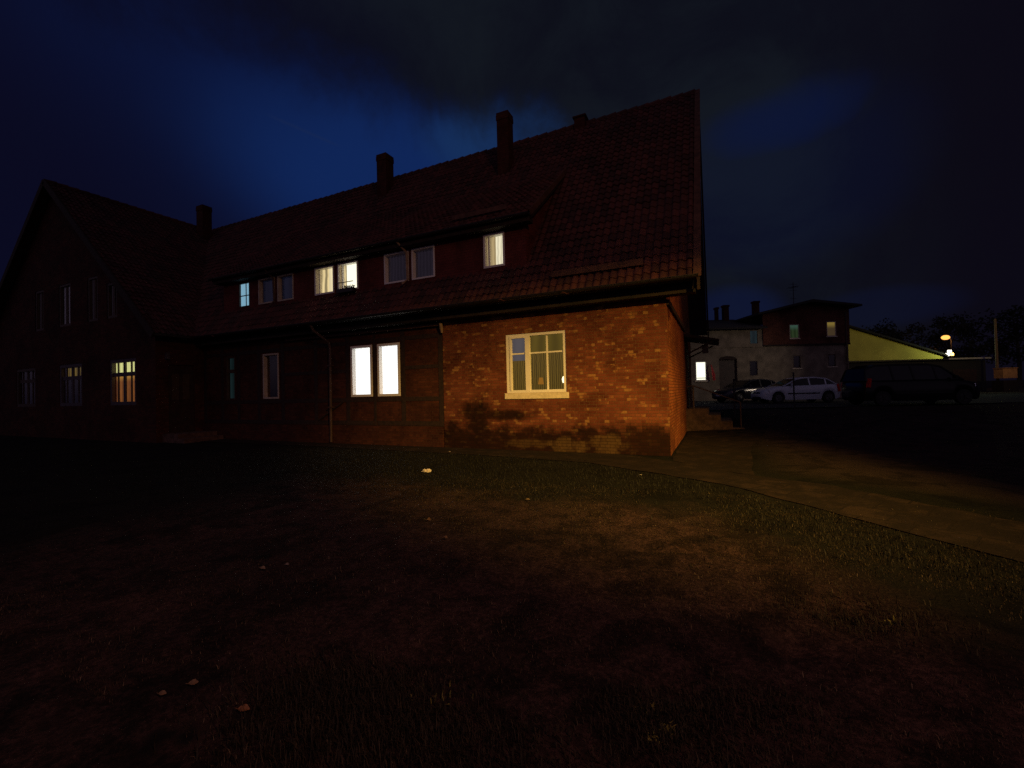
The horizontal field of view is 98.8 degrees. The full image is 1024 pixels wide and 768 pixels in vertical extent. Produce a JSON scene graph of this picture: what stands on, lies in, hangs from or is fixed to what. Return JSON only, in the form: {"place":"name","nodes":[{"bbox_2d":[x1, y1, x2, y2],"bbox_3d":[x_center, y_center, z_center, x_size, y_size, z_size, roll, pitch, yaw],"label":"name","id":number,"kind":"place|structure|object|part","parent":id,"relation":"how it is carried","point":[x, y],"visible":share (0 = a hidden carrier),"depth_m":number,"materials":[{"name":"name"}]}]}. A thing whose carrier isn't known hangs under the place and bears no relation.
{"place":"outdoors","nodes":[
{"label":"outdoors","id":0,"kind":"place"},
{"bbox_2d":[0,380,1023,767],"bbox_3d":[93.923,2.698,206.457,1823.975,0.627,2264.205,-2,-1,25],"label":"ground","id":1,"kind":"structure","parent":0,"point":[62,520],"depth_m":3.42,"materials":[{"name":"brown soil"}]},
{"bbox_2d":[185,679,198,684],"bbox_3d":[-1.779,1.660,2.437,0.062,0.015,0.030,8,35,-26],"label":"dead leaf","id":2,"kind":"object","parent":1,"relation":"on","point":[193,682],"visible":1,"depth_m":2.44,"materials":[{"name":"brown plant"}]},
{"bbox_2d":[236,704,249,710],"bbox_3d":[-1.379,1.657,2.240,0.076,0.018,0.037,7,21,-3],"label":"dead leaf","id":3,"kind":"object","parent":1,"relation":"on","point":[245,706],"visible":0.93,"depth_m":2.24,"materials":[{"name":"brown plant"}]},
{"bbox_2d":[0,89,744,455],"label":"brick house","id":4,"kind":"structure","parent":1,"relation":"on","point":[546,291],"depth_m":14.77,"materials":[{"name":"red brick"}]},
{"bbox_2d":[17,368,35,406],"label":"window","id":5,"kind":"structure","parent":4,"relation":"in","point":[29,395],"depth_m":21.35,"materials":[{"name":"clear glass"}]},
{"bbox_2d":[36,290,43,330],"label":"window","id":6,"kind":"structure","parent":4,"relation":"in","point":[39,294],"depth_m":20.71,"materials":[{"name":"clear glass"}]},
{"bbox_2d":[59,283,70,326],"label":"window","id":7,"kind":"structure","parent":4,"relation":"in","point":[64,314],"depth_m":19.69,"materials":[{"name":"clear glass"}]},
{"bbox_2d":[60,363,81,405],"bbox_3d":[-19.299,0.047,19.324,2.080,1.840,0.200,-2,-1,25],"label":"window","id":8,"kind":"structure","parent":4,"relation":"in","point":[73,378],"depth_m":19.43,"materials":[{"name":"clear glass"}]},
{"bbox_2d":[88,276,97,321],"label":"window","id":9,"kind":"structure","parent":4,"relation":"in","point":[92,316],"depth_m":18.58,"materials":[{"name":"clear glass"}]},
{"bbox_2d":[107,283,116,318],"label":"window","id":10,"kind":"structure","parent":4,"relation":"in","point":[111,290],"depth_m":17.92,"materials":[{"name":"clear glass"}]},
{"bbox_2d":[110,358,135,404],"bbox_3d":[-15.392,-0.078,17.507,1.980,1.840,0.220,-2,-1,25],"label":"window","id":11,"kind":"structure","parent":4,"relation":"in","point":[125,373],"depth_m":17.60,"materials":[{"name":"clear glass"}]},
{"bbox_2d":[168,365,193,432],"bbox_3d":[-13.023,0.576,17.227,0.070,2.630,0.930,-2,-1,25],"label":"door","id":12,"kind":"structure","parent":4,"relation":"in","point":[180,377],"depth_m":17.22,"materials":[{"name":"brown wood"}]},
{"bbox_2d":[226,357,235,399],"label":"window","id":13,"kind":"structure","parent":4,"relation":"in","point":[232,359],"depth_m":17.33,"materials":[{"name":"clear glass"}]},
{"bbox_2d":[239,281,249,307],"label":"window","id":14,"kind":"structure","parent":4,"relation":"in","point":[244,288],"depth_m":17.12,"materials":[{"name":"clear glass"}]},
{"bbox_2d":[258,276,274,304],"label":"window","id":15,"kind":"structure","parent":4,"relation":"in","point":[265,283],"depth_m":16.68,"materials":[{"name":"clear glass"}]},
{"bbox_2d":[263,353,278,398],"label":"window","id":16,"kind":"structure","parent":4,"relation":"in","point":[274,357],"depth_m":16.47,"materials":[{"name":"clear glass"}]},
{"bbox_2d":[277,273,293,301],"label":"window","id":17,"kind":"structure","parent":4,"relation":"in","point":[285,282],"depth_m":16.22,"materials":[{"name":"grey glass"}]},
{"bbox_2d":[314,265,333,295],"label":"window","id":18,"kind":"structure","parent":4,"relation":"in","point":[323,276],"depth_m":15.38,"materials":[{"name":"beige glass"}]},
{"bbox_2d":[335,280,355,293],"bbox_3d":[-5.525,-3.211,14.591,0.821,0.331,0.190,-2,-1,25],"label":"window box","id":19,"kind":"object","parent":4,"relation":"on","point":[348,289],"visible":1,"depth_m":14.51,"materials":[{"name":"paint"}]},
{"bbox_2d":[337,260,358,288],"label":"window","id":20,"kind":"structure","parent":4,"relation":"in","point":[346,271],"depth_m":14.91,"materials":[{"name":"beige glass"}]},
{"bbox_2d":[350,345,372,396],"bbox_3d":[-4.885,-0.418,14.410,0.910,1.670,0.194,-2,-1,25],"label":"window","id":21,"kind":"structure","parent":4,"relation":"in","point":[360,356],"depth_m":14.50,"materials":[{"name":"white glass"}]},
{"bbox_2d":[377,342,400,395],"bbox_3d":[-3.862,-0.451,13.931,0.890,1.670,0.194,-2,-1,25],"label":"window","id":22,"kind":"structure","parent":4,"relation":"in","point":[388,354],"depth_m":14.02,"materials":[{"name":"white glass"}]},
{"bbox_2d":[384,250,408,284],"bbox_3d":[-3.620,-3.682,13.962,0.970,0.960,0.220,-2,-1,25],"label":"window","id":23,"kind":"structure","parent":4,"relation":"in","point":[395,270],"depth_m":14.08,"materials":[{"name":"grey glass"}]},
{"bbox_2d":[411,245,434,279],"bbox_3d":[-2.683,-3.712,13.524,0.860,0.960,0.220,-2,-1,25],"label":"window","id":24,"kind":"structure","parent":4,"relation":"in","point":[423,258],"depth_m":13.61,"materials":[{"name":"grey glass"}]},
{"bbox_2d":[483,231,504,268],"bbox_3d":[-0.478,-3.783,12.470,0.670,0.960,0.180,-2,-1,25],"label":"window","id":25,"kind":"structure","parent":4,"relation":"in","point":[494,243],"depth_m":12.53,"materials":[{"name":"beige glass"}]},
{"bbox_2d":[505,330,568,398],"bbox_3d":[0.679,-0.495,11.836,1.830,1.770,0.310,-2,-1,25],"label":"window","id":26,"kind":"structure","parent":4,"relation":"in","point":[539,365],"depth_m":11.86,"materials":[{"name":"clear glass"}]},
{"bbox_2d":[685,349,689,407],"bbox_3d":[6.691,-0.197,16.578,0.142,2.150,1.100,-2,-1,25],"label":"door","id":27,"kind":"structure","parent":4,"relation":"in","point":[686,351],"depth_m":16.12,"materials":[{"name":"paint"}]},
{"bbox_2d":[411,616,895,744],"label":"weeds","id":28,"kind":"object","parent":1,"relation":"on","point":[667,727],"visible":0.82,"depth_m":2.15,"materials":[{"name":"green plant"}]},
{"bbox_2d":[672,424,768,475],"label":"path to steps","id":29,"kind":"structure","parent":1,"relation":"on","point":[717,450],"depth_m":11.14,"materials":[{"name":"concrete"}]},
{"bbox_2d":[690,286,861,400],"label":"neighbour house","id":30,"kind":"structure","parent":1,"relation":"on","point":[809,338],"depth_m":33.03,"materials":[{"name":"grey paint"}]},
{"bbox_2d":[695,362,707,381],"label":"window","id":31,"kind":"structure","parent":30,"relation":"in","point":[700,366],"depth_m":33.13,"materials":[{"name":"white glass"}]},
{"bbox_2d":[710,364,714,379],"bbox_3d":[14.983,-0.865,32.779,0.388,1.357,0.204,-2,-1,41],"label":"furled flag","id":32,"kind":"object","parent":30,"relation":"attached to","point":[713,374],"visible":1,"depth_m":32.68,"materials":[{"name":"red fabric"}]},
{"bbox_2d":[719,360,736,399],"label":"door","id":33,"kind":"structure","parent":30,"relation":"in","point":[727,368],"depth_m":33.15,"materials":[{"name":"wood"}]},
{"bbox_2d":[749,330,757,343],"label":"window","id":34,"kind":"structure","parent":30,"relation":"in","point":[753,333],"depth_m":33.15,"materials":[{"name":"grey glass"}]},
{"bbox_2d":[749,361,757,375],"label":"window","id":35,"kind":"structure","parent":30,"relation":"in","point":[753,365],"depth_m":33.11,"materials":[{"name":"black glass"}]},
{"bbox_2d":[789,324,800,338],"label":"window","id":36,"kind":"structure","parent":30,"relation":"in","point":[794,328],"depth_m":33.11,"materials":[{"name":"green glass"}]},
{"bbox_2d":[792,355,801,368],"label":"window","id":37,"kind":"structure","parent":30,"relation":"in","point":[796,358],"depth_m":33.12,"materials":[{"name":"black glass"}]},
{"bbox_2d":[826,321,837,336],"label":"window","id":38,"kind":"structure","parent":30,"relation":"in","point":[831,326],"depth_m":33.11,"materials":[{"name":"yellow glass"}]},
{"bbox_2d":[828,354,837,366],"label":"window","id":39,"kind":"structure","parent":30,"relation":"in","point":[831,357],"depth_m":33.12,"materials":[{"name":"black glass"}]},
{"bbox_2d":[793,372,794,409],"bbox_3d":[12.214,0.459,18.990,0.083,1.960,0.083,-1,-1,-22],"label":"fence post","id":40,"kind":"object","parent":1,"relation":"on","point":[793,391],"visible":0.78,"depth_m":18.98,"materials":[{"name":"metal"}]},
{"bbox_2d":[692,393,1023,409],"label":"parking yard","id":41,"kind":"structure","parent":1,"relation":"on","point":[841,402],"depth_m":23.26,"materials":[{"name":"grey asphalt"}]},
{"bbox_2d":[712,379,775,402],"bbox_3d":[15.358,0.433,28.738,4.270,1.460,2.040,-1,-1,-15],"label":"dark hatchback","id":42,"kind":"object","parent":41,"relation":"on","point":[744,389],"visible":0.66,"depth_m":28.02,"materials":[{"name":"black paint"}]},
{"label":"windows","id":43,"kind":"part","parent":42,"relation":"part of","materials":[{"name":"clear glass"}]},
{"bbox_2d":[751,377,840,403],"bbox_3d":[16.375,0.352,25.480,4.270,1.460,2.040,-1,-1,3],"label":"white hatchback","id":44,"kind":"object","parent":41,"relation":"on","point":[811,389],"visible":0.96,"depth_m":24.69,"materials":[{"name":"paint"}]},
{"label":"windows","id":45,"kind":"part","parent":44,"relation":"part of","materials":[{"name":"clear glass"}]},
{"bbox_2d":[840,363,979,405],"bbox_3d":[18.461,0.005,20.466,4.940,1.880,2.180,-1,-1,4],"label":"black minivan","id":46,"kind":"object","parent":41,"relation":"on","point":[883,384],"visible":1,"depth_m":19.68,"materials":[{"name":"paint"}]},
{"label":"windows","id":47,"kind":"part","parent":46,"relation":"part of","materials":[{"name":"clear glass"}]},
{"bbox_2d":[861,325,900,339],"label":"tree","id":48,"kind":"object","parent":1,"relation":"on","point":[889,334],"visible":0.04,"depth_m":59.98,"materials":[{"name":"green plant"}]},
{"bbox_2d":[848,325,953,360],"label":"market hall","id":49,"kind":"structure","parent":1,"relation":"on","point":[864,345],"depth_m":45.05,"materials":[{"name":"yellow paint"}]},
{"bbox_2d":[869,318,942,351],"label":"tree","id":50,"kind":"object","parent":1,"relation":"on","point":[885,329],"visible":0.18,"depth_m":65.44,"materials":[{"name":"green plant"}]},
{"bbox_2d":[849,357,990,390],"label":"garage row","id":51,"kind":"object","parent":1,"relation":"on","point":[972,369],"visible":0.23,"depth_m":42.01,"materials":[{"name":"concrete"}]},
{"bbox_2d":[952,369,976,382],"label":"door","id":52,"kind":"structure","parent":51,"relation":"in","point":[967,374],"depth_m":41.95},
{"bbox_2d":[941,335,952,357],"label":"street lamp","id":53,"kind":"object","parent":1,"relation":"on","point":[945,337],"visible":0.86,"depth_m":59.98,"materials":[{"name":"glass"}]},
{"bbox_2d":[906,311,1010,363],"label":"tree","id":54,"kind":"object","parent":1,"relation":"on","point":[962,329],"visible":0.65,"depth_m":64.72,"materials":[{"name":"green plant"}]},
{"bbox_2d":[952,305,1023,386],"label":"tree","id":55,"kind":"object","parent":1,"relation":"on","point":[1015,334],"visible":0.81,"depth_m":64.04,"materials":[{"name":"green plant"}]},
{"bbox_2d":[992,319,1018,391],"bbox_3d":[44.366,-2.372,39.589,1.420,7.200,1.120,-1,-1,0],"label":"utility pole","id":56,"kind":"object","parent":1,"relation":"on","point":[998,385],"visible":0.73,"depth_m":39.16,"materials":[{"name":"wood"}]},
{"bbox_2d":[0,0,1023,380],"label":"sky","id":57,"kind":"structure","parent":0,"point":[868,153],"materials":[{"name":"blue"}]},
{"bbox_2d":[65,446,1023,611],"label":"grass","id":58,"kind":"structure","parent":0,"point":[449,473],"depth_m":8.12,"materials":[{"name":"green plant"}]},
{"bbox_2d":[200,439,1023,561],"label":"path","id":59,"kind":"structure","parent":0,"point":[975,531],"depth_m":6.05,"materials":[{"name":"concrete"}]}
]}

